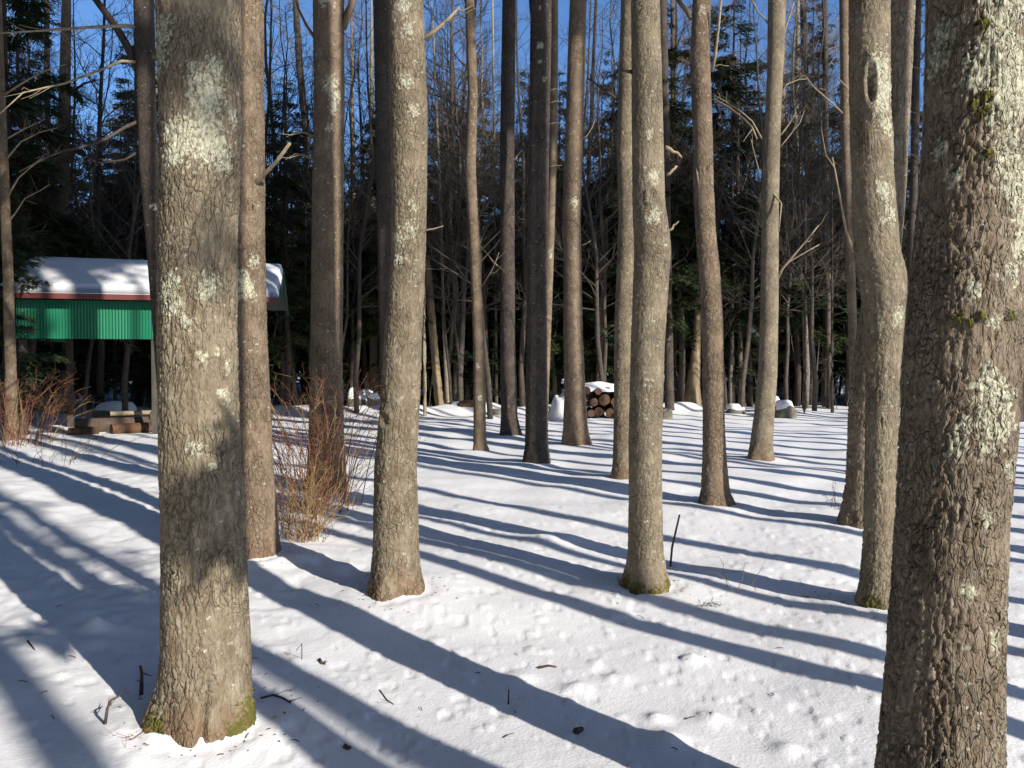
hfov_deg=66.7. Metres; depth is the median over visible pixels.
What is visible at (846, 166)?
forest tree
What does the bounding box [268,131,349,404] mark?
evergreen tree
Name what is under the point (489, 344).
evergreen tree
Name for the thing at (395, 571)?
forest tree
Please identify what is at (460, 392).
bare tree
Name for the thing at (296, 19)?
woods tree
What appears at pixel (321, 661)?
fallen twig
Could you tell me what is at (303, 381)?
evergreen tree
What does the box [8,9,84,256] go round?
bare tree
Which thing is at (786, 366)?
bare tree
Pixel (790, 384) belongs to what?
evergreen tree
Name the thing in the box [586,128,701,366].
evergreen tree
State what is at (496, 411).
fieldstone
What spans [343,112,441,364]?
evergreen tree
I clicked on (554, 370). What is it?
evergreen tree
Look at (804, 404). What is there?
woods tree
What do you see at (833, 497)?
dry shrub
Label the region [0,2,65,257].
bare tree
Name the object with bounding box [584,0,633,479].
forest tree
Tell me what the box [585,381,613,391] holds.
snow mound
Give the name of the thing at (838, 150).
evergreen tree
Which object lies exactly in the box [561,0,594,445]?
forest tree
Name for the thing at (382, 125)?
forest tree
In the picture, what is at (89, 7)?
sky
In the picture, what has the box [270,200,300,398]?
evergreen tree
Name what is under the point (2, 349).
evergreen tree
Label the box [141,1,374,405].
bare tree
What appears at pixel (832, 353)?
woods tree
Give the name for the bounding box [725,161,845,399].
evergreen tree
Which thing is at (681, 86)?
conifer tree
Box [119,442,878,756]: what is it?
bark litter
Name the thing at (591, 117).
woods tree
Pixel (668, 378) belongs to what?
forest tree
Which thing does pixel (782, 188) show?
bare tree
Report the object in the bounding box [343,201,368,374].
evergreen tree
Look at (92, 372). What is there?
evergreen tree
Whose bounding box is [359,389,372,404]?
fieldstone
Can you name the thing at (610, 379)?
evergreen tree
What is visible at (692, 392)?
woods tree
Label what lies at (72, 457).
dry shrub
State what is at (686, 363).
evergreen tree
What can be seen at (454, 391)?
bare tree
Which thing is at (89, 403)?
bare tree
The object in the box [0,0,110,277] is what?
evergreen tree
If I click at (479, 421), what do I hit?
forest tree
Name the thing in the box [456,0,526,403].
woods tree
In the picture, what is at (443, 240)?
evergreen tree
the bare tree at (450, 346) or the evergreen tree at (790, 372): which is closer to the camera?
the bare tree at (450, 346)
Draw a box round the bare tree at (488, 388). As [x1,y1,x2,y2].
[297,0,604,418]
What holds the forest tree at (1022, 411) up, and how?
on the snow ground
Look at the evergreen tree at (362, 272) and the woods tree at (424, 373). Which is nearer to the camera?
the woods tree at (424, 373)
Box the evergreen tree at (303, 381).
[270,253,310,404]
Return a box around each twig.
[103,687,125,724]
[107,726,149,746]
[137,665,151,694]
[261,690,301,702]
[318,658,325,664]
[343,744,350,749]
[379,689,393,704]
[538,664,556,668]
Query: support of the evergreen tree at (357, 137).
on the snow ground
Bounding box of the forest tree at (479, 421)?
[465,0,504,450]
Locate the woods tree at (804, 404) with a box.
[785,109,842,412]
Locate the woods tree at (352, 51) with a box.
[272,1,373,388]
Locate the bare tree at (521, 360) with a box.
[455,0,613,406]
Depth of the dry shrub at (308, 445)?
8.37 m
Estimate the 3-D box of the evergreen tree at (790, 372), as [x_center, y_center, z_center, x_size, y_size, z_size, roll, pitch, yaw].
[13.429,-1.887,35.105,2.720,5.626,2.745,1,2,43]
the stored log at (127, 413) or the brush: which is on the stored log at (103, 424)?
the stored log at (127, 413)
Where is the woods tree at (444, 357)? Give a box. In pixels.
[425,0,479,402]
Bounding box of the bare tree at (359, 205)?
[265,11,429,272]
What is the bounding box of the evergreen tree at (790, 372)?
[789,368,834,391]
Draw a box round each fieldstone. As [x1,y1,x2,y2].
[92,401,138,417]
[346,388,353,406]
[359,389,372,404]
[366,392,379,405]
[458,400,473,406]
[493,409,500,414]
[663,409,672,419]
[726,403,745,413]
[775,400,796,417]
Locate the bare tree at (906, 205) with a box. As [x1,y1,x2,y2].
[789,10,924,264]
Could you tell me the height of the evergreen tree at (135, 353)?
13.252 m
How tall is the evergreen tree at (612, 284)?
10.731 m
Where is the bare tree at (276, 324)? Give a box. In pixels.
[265,63,311,360]
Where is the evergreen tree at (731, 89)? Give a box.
[673,0,825,402]
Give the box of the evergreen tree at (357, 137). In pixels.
[344,136,368,389]
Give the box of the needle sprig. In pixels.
[698,597,722,605]
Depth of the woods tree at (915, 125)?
21.77 m
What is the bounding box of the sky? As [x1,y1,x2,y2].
[6,0,925,232]
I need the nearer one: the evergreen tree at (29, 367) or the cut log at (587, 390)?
the evergreen tree at (29, 367)
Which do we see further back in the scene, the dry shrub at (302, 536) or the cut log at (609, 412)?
the cut log at (609, 412)
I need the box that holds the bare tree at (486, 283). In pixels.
[434,37,562,389]
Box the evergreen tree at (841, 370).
[819,269,860,379]
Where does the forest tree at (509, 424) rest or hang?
on the snow ground
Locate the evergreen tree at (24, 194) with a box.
[0,109,74,347]
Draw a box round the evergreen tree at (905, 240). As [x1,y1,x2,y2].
[833,70,922,398]
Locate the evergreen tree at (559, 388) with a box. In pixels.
[515,72,615,394]
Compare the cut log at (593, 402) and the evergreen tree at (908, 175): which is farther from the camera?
the evergreen tree at (908, 175)
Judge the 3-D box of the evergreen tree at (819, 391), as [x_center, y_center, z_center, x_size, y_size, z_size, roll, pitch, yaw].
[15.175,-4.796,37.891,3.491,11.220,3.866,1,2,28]
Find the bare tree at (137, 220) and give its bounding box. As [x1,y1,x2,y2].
[87,13,145,384]
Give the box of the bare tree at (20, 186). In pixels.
[0,68,52,254]
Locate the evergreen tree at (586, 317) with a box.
[467,92,611,370]
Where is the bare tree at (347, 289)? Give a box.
[298,44,377,350]
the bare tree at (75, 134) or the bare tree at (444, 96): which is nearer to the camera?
the bare tree at (75, 134)
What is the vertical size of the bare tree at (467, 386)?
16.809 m
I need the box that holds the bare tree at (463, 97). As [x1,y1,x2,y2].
[426,0,500,389]
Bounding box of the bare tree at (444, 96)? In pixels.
[427,39,493,228]
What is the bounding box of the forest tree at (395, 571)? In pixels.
[366,0,483,601]
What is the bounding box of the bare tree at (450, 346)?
[361,0,586,403]
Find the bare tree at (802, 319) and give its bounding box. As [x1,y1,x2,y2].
[742,0,843,407]
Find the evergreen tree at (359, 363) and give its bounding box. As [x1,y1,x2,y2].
[343,263,368,385]
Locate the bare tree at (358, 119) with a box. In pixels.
[346,61,374,215]
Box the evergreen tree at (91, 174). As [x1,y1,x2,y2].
[72,126,130,360]
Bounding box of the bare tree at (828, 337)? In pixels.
[782,0,909,407]
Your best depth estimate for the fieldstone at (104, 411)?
22.94 m
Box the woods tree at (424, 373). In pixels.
[360,2,478,415]
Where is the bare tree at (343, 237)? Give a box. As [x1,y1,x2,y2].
[289,98,378,318]
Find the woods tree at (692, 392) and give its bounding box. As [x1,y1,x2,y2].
[667,0,746,404]
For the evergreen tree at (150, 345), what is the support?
on the snow ground
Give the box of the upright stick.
[669,515,679,566]
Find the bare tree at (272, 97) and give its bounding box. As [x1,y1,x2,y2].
[113,0,348,378]
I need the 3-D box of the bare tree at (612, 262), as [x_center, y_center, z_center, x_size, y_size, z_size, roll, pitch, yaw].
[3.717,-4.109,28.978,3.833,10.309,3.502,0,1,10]
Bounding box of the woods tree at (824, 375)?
[784,0,839,406]
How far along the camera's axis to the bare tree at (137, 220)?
26.11 m
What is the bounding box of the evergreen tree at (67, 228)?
[0,0,150,428]
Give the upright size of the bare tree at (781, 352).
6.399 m
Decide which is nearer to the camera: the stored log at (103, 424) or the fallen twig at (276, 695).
the fallen twig at (276, 695)
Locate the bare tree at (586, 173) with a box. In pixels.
[553,30,616,271]
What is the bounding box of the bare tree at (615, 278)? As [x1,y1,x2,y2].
[592,198,616,351]
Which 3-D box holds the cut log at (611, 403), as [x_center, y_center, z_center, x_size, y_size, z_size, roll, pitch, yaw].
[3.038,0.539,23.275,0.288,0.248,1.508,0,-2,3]
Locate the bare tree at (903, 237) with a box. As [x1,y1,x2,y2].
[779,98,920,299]
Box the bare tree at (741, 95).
[670,3,792,231]
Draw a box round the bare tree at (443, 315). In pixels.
[364,67,491,404]
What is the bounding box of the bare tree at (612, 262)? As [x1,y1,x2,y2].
[582,193,617,322]
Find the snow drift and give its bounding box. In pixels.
[548,392,563,421]
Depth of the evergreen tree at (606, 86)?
34.67 m
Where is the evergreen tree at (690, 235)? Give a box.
[677,122,725,358]
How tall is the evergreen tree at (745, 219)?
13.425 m
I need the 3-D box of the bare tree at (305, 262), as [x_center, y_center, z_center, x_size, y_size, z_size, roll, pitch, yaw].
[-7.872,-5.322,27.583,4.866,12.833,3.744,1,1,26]
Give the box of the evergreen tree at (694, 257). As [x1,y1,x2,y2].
[671,74,757,359]
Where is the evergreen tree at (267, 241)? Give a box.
[265,171,304,364]
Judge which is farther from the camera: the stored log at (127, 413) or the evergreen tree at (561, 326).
the evergreen tree at (561, 326)
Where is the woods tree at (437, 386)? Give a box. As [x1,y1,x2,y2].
[425,259,443,405]
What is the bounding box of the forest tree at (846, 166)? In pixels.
[797,0,856,389]
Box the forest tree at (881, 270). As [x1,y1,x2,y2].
[821,0,907,609]
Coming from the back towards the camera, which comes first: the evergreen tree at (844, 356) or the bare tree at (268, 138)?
the bare tree at (268, 138)
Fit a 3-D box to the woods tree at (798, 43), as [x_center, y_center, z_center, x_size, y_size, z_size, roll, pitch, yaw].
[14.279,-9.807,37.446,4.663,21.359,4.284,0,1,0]
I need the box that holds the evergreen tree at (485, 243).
[443,150,499,374]
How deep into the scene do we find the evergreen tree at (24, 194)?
22.18 m
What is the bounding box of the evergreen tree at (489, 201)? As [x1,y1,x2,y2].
[471,145,499,362]
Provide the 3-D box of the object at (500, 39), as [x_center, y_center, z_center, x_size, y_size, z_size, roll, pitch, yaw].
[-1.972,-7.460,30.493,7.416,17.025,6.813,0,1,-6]
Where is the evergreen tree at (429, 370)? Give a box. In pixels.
[370,279,452,390]
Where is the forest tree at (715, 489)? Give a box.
[676,0,757,506]
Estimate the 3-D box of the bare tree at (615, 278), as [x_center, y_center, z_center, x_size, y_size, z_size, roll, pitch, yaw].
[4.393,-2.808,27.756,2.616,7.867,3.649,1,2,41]
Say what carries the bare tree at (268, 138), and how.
on the snow ground
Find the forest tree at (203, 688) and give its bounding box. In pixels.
[140,0,256,747]
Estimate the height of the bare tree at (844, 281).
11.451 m
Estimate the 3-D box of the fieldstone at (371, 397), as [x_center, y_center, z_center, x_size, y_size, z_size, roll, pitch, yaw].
[-4.431,0.646,24.892,0.457,0.772,0.430,0,1,0]
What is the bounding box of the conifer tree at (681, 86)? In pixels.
[583,0,760,220]
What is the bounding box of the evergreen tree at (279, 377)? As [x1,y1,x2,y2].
[265,227,304,394]
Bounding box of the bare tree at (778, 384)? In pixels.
[777,372,779,394]
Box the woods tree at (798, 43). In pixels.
[763,0,839,395]
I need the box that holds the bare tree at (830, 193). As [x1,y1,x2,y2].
[780,12,907,404]
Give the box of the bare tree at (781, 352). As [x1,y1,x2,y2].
[743,313,819,373]
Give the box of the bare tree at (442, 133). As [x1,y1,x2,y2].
[426,8,496,395]
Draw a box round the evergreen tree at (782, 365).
[757,152,834,400]
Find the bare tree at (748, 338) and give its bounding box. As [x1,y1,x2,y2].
[664,0,857,413]
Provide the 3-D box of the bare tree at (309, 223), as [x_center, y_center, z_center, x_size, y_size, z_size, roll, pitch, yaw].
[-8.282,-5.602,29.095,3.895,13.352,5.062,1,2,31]
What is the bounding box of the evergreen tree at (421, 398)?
[420,372,433,403]
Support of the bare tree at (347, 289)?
on the snow ground
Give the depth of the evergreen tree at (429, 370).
28.93 m
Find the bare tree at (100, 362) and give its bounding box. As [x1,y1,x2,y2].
[10,0,157,405]
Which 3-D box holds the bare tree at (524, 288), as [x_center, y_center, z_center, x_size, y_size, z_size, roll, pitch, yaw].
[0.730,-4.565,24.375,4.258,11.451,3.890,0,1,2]
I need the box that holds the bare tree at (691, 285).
[681,153,725,344]
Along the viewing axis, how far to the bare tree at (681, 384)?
26.91 m
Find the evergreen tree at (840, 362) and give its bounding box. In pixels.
[819,298,845,376]
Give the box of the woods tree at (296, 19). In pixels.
[264,0,312,402]
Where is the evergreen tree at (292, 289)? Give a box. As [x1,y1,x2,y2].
[265,77,345,404]
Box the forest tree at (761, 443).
[712,0,829,461]
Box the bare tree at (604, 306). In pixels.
[557,7,695,381]
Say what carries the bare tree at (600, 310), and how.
on the snow ground
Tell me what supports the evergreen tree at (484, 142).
on the snow ground
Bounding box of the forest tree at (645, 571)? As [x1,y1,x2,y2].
[619,0,681,594]
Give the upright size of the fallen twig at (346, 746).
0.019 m
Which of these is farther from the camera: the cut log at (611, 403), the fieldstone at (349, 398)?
the fieldstone at (349, 398)
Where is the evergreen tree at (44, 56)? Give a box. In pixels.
[8,36,112,409]
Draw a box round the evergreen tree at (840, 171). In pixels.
[816,86,908,324]
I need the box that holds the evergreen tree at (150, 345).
[141,322,278,390]
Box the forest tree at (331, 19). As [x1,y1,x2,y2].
[282,0,355,493]
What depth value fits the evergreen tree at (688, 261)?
33.35 m
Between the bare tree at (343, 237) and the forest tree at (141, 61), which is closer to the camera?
the forest tree at (141, 61)
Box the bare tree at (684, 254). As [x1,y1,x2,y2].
[582,26,755,390]
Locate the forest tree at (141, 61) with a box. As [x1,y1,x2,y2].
[0,0,157,396]
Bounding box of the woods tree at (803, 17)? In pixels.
[759,0,839,357]
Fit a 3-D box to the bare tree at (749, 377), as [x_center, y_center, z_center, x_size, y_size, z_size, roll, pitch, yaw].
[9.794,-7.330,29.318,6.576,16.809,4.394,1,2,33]
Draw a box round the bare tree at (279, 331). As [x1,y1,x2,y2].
[263,0,376,404]
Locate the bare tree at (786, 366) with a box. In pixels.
[741,29,858,399]
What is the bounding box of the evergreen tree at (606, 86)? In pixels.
[583,50,618,398]
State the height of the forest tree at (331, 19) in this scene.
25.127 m
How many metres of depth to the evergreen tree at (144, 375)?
27.08 m
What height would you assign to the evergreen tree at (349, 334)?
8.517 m
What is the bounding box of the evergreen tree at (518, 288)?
[463,204,519,384]
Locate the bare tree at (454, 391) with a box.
[344,0,522,401]
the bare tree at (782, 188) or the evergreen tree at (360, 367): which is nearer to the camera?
the bare tree at (782, 188)
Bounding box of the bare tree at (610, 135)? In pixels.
[556,0,619,375]
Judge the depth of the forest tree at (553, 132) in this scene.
18.80 m
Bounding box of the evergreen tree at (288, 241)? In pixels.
[269,146,310,370]
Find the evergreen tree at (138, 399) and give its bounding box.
[80,153,150,406]
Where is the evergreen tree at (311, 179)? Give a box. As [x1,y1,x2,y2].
[277,104,349,362]
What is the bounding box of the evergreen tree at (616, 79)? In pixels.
[590,71,690,332]
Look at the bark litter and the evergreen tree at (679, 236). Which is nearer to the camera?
the bark litter
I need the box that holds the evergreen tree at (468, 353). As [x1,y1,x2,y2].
[421,174,518,388]
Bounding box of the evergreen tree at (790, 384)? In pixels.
[777,340,834,391]
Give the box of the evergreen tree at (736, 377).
[685,233,757,390]
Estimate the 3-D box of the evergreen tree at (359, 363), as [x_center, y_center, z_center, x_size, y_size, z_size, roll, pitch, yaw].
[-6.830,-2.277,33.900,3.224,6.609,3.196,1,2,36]
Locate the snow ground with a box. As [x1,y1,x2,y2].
[0,371,1023,767]
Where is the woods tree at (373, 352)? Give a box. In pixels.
[344,0,379,395]
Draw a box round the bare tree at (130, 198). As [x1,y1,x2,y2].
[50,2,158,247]
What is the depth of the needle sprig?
4.99 m
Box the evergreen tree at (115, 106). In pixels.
[93,84,133,381]
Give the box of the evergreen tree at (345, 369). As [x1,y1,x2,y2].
[300,312,350,399]
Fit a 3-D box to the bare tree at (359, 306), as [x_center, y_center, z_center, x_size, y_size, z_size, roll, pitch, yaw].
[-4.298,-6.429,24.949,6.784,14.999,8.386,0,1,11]
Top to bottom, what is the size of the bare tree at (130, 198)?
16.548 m
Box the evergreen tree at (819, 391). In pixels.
[818,187,843,396]
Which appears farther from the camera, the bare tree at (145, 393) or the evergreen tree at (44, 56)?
the bare tree at (145, 393)
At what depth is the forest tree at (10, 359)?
15.48 m
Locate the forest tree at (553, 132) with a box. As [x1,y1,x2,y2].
[547,0,557,403]
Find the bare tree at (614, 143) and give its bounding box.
[586,69,618,373]
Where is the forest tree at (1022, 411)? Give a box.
[1020,379,1023,421]
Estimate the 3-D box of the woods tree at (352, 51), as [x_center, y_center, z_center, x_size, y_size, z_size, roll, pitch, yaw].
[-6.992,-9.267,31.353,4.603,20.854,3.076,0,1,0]
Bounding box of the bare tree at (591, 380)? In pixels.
[553,70,612,382]
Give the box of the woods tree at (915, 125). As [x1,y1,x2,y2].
[904,0,925,337]
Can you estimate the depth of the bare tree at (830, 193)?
29.62 m
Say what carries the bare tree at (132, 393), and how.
on the snow ground
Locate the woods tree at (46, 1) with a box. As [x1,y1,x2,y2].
[12,0,89,399]
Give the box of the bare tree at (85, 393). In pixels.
[18,7,144,417]
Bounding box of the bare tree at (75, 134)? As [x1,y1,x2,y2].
[8,1,140,408]
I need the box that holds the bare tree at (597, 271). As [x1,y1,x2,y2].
[464,0,722,416]
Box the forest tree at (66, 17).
[27,0,107,412]
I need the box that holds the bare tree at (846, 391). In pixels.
[781,0,849,405]
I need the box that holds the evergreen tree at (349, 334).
[343,214,368,382]
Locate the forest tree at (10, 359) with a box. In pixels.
[0,0,66,439]
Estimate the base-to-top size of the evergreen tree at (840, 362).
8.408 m
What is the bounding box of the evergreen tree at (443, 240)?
[426,159,483,369]
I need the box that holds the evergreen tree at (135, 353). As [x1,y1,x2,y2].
[81,64,158,368]
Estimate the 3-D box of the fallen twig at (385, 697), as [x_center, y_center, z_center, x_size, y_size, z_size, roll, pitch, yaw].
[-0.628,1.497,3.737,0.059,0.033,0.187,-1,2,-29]
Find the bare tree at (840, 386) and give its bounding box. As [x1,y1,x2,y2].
[838,349,842,395]
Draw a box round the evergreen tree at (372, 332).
[343,118,460,349]
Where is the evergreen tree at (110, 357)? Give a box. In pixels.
[44,156,144,407]
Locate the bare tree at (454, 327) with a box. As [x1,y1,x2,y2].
[426,58,517,363]
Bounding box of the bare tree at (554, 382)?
[429,9,617,397]
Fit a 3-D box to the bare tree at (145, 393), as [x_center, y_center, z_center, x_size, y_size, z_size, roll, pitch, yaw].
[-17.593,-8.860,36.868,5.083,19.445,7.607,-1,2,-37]
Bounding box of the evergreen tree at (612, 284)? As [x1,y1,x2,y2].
[561,145,673,376]
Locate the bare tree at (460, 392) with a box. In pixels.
[427,0,499,401]
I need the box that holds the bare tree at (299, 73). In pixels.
[264,0,313,274]
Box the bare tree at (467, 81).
[430,34,499,221]
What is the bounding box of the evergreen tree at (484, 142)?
[439,58,514,396]
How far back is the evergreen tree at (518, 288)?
30.69 m
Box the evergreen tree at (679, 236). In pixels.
[581,6,744,353]
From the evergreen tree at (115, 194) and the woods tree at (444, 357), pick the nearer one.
the woods tree at (444, 357)
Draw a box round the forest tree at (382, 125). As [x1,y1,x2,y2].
[373,0,391,402]
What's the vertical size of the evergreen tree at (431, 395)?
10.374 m
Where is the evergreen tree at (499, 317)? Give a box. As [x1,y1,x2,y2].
[484,160,518,400]
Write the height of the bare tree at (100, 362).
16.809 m
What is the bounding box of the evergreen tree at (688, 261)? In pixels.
[677,93,691,392]
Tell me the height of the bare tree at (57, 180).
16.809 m
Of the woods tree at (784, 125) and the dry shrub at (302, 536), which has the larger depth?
the woods tree at (784, 125)
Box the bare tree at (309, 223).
[282,61,353,404]
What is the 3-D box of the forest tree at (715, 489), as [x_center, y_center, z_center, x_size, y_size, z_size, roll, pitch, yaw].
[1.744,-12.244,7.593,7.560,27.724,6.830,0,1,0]
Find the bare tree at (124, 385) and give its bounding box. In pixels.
[10,0,268,416]
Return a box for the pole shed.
[0,256,288,435]
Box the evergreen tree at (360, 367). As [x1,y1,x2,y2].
[343,211,379,387]
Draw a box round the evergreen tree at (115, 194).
[74,131,150,367]
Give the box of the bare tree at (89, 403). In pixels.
[7,0,157,409]
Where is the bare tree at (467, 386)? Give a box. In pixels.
[349,0,518,399]
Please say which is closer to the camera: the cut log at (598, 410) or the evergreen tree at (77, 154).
the cut log at (598, 410)
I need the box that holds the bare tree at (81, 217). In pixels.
[26,61,128,407]
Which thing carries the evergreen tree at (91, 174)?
on the snow ground
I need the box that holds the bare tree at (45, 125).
[10,48,95,353]
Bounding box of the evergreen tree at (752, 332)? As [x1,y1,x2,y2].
[723,309,758,346]
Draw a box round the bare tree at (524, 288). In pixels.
[482,99,602,324]
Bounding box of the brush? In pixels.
[40,321,901,407]
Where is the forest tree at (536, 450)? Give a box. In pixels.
[522,0,561,463]
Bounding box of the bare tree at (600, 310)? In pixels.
[557,67,672,404]
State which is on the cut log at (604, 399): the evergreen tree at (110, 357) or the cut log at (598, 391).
the cut log at (598, 391)
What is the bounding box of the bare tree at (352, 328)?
[310,37,440,387]
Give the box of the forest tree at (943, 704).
[874,0,1023,767]
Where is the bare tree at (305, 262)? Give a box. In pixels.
[270,49,345,381]
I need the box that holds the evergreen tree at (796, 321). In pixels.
[726,81,859,406]
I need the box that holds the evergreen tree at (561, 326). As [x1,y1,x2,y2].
[488,157,595,404]
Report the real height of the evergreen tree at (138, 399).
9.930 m
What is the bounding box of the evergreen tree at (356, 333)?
[343,236,433,369]
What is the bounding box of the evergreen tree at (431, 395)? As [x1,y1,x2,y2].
[427,160,444,401]
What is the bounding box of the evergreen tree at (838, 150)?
[816,79,845,364]
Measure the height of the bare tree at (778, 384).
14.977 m
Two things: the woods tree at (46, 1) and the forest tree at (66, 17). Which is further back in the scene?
the woods tree at (46, 1)
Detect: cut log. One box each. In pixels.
[585,386,590,393]
[587,407,595,416]
[588,392,610,405]
[589,398,597,406]
[592,405,603,415]
[595,388,601,394]
[605,404,613,417]
[609,398,613,405]
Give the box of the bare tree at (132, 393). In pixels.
[110,106,156,401]
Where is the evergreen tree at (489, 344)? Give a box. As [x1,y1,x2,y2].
[464,255,525,401]
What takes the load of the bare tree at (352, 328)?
on the snow ground
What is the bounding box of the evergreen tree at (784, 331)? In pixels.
[690,85,793,401]
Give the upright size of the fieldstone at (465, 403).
0.272 m
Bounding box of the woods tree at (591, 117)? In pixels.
[584,0,618,404]
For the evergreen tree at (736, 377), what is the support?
on the snow ground
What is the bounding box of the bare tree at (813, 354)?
[683,0,922,410]
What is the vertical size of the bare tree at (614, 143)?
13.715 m
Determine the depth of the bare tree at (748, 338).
24.48 m
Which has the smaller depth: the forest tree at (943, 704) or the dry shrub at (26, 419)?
the forest tree at (943, 704)
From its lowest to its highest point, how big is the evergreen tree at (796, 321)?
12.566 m
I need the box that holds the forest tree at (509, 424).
[499,0,522,435]
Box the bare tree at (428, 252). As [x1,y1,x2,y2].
[364,184,461,404]
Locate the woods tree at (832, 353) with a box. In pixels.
[802,110,842,412]
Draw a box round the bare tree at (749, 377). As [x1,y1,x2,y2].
[714,0,843,405]
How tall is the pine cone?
0.028 m
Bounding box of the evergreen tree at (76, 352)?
[0,199,111,413]
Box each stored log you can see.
[68,426,98,434]
[74,416,151,431]
[109,410,151,415]
[109,422,151,433]
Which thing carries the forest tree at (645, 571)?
on the snow ground
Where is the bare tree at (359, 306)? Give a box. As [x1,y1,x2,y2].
[265,0,480,412]
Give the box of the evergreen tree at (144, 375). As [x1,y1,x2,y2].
[117,339,151,397]
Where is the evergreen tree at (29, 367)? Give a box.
[0,189,75,415]
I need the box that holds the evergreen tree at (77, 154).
[44,115,106,240]
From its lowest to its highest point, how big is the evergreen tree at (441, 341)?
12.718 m
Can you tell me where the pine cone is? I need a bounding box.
[573,726,583,733]
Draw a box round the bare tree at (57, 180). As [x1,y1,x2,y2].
[0,26,143,403]
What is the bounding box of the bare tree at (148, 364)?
[147,357,151,401]
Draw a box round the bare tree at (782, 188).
[716,54,824,315]
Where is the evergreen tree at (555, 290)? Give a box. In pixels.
[482,70,563,399]
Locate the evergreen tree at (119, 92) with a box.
[82,31,158,403]
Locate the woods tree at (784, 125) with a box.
[747,3,800,391]
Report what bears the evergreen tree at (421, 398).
on the snow ground
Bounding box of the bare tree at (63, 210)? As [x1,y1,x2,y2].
[0,9,137,418]
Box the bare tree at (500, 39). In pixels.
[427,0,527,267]
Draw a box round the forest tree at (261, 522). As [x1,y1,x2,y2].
[237,0,290,559]
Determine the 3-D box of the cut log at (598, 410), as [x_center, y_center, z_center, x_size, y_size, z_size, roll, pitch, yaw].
[2.568,0.776,23.292,0.283,0.267,1.508,0,1,3]
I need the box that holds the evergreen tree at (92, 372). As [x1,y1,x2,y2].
[33,233,117,412]
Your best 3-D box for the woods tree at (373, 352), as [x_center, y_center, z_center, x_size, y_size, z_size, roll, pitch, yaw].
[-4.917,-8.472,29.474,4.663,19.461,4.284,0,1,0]
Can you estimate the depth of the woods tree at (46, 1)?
32.65 m
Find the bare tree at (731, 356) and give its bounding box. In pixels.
[711,40,841,403]
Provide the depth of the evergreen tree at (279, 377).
26.26 m
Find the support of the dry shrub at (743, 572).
on the snow ground
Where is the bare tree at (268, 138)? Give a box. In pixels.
[265,85,302,232]
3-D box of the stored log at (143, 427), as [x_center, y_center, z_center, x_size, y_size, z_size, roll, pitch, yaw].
[-8.729,1.023,17.970,0.220,0.250,1.008,1,2,44]
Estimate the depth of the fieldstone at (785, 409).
23.35 m
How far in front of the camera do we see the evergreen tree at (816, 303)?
29.38 m
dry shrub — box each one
[0,368,107,447]
[0,423,147,466]
[270,351,435,515]
[274,443,375,542]
[702,550,766,592]
[819,480,839,507]
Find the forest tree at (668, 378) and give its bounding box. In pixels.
[660,0,674,410]
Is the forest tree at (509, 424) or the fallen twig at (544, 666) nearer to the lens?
the fallen twig at (544, 666)
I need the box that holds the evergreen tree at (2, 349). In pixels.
[0,199,57,371]
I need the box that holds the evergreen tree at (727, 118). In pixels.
[669,4,784,401]
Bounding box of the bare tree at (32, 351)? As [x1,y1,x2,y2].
[0,0,157,421]
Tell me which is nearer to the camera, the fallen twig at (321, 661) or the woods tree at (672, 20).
the fallen twig at (321, 661)
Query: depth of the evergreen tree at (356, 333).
31.90 m
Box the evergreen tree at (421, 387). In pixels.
[420,258,472,393]
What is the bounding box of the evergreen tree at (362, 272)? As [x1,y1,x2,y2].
[343,152,378,375]
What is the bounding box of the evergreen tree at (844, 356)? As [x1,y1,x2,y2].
[780,211,846,387]
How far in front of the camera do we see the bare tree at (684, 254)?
28.65 m
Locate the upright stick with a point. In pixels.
(671, 552)
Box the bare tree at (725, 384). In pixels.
[671,84,759,409]
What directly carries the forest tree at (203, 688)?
on the snow ground
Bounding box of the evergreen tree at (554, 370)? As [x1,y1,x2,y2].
[515,281,563,394]
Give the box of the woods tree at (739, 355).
[716,20,765,406]
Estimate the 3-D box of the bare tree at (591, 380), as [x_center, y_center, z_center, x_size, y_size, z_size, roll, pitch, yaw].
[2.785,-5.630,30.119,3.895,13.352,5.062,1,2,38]
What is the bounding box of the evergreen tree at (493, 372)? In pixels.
[463,271,518,399]
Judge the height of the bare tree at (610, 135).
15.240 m
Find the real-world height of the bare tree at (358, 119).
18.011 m
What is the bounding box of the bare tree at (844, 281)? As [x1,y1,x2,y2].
[815,186,918,321]
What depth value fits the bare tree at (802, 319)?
27.85 m
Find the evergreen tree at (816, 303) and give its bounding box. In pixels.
[727,0,856,404]
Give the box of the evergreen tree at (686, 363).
[663,295,701,402]
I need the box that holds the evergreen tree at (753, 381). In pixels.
[725,267,780,395]
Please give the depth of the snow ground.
4.83 m
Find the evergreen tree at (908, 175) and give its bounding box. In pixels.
[834,155,919,306]
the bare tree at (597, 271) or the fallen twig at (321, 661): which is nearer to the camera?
the fallen twig at (321, 661)
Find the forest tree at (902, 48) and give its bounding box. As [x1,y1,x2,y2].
[837,0,915,528]
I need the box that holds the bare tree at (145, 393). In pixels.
[102,28,158,397]
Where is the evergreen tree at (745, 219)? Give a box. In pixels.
[743,123,790,350]
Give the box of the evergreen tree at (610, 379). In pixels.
[525,139,614,383]
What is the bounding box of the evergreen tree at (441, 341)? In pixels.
[377,85,490,372]
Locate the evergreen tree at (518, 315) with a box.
[487,144,594,376]
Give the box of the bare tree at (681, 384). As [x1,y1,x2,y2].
[586,0,734,401]
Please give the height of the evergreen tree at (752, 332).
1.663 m
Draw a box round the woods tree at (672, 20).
[667,0,738,401]
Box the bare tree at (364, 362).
[303,0,452,389]

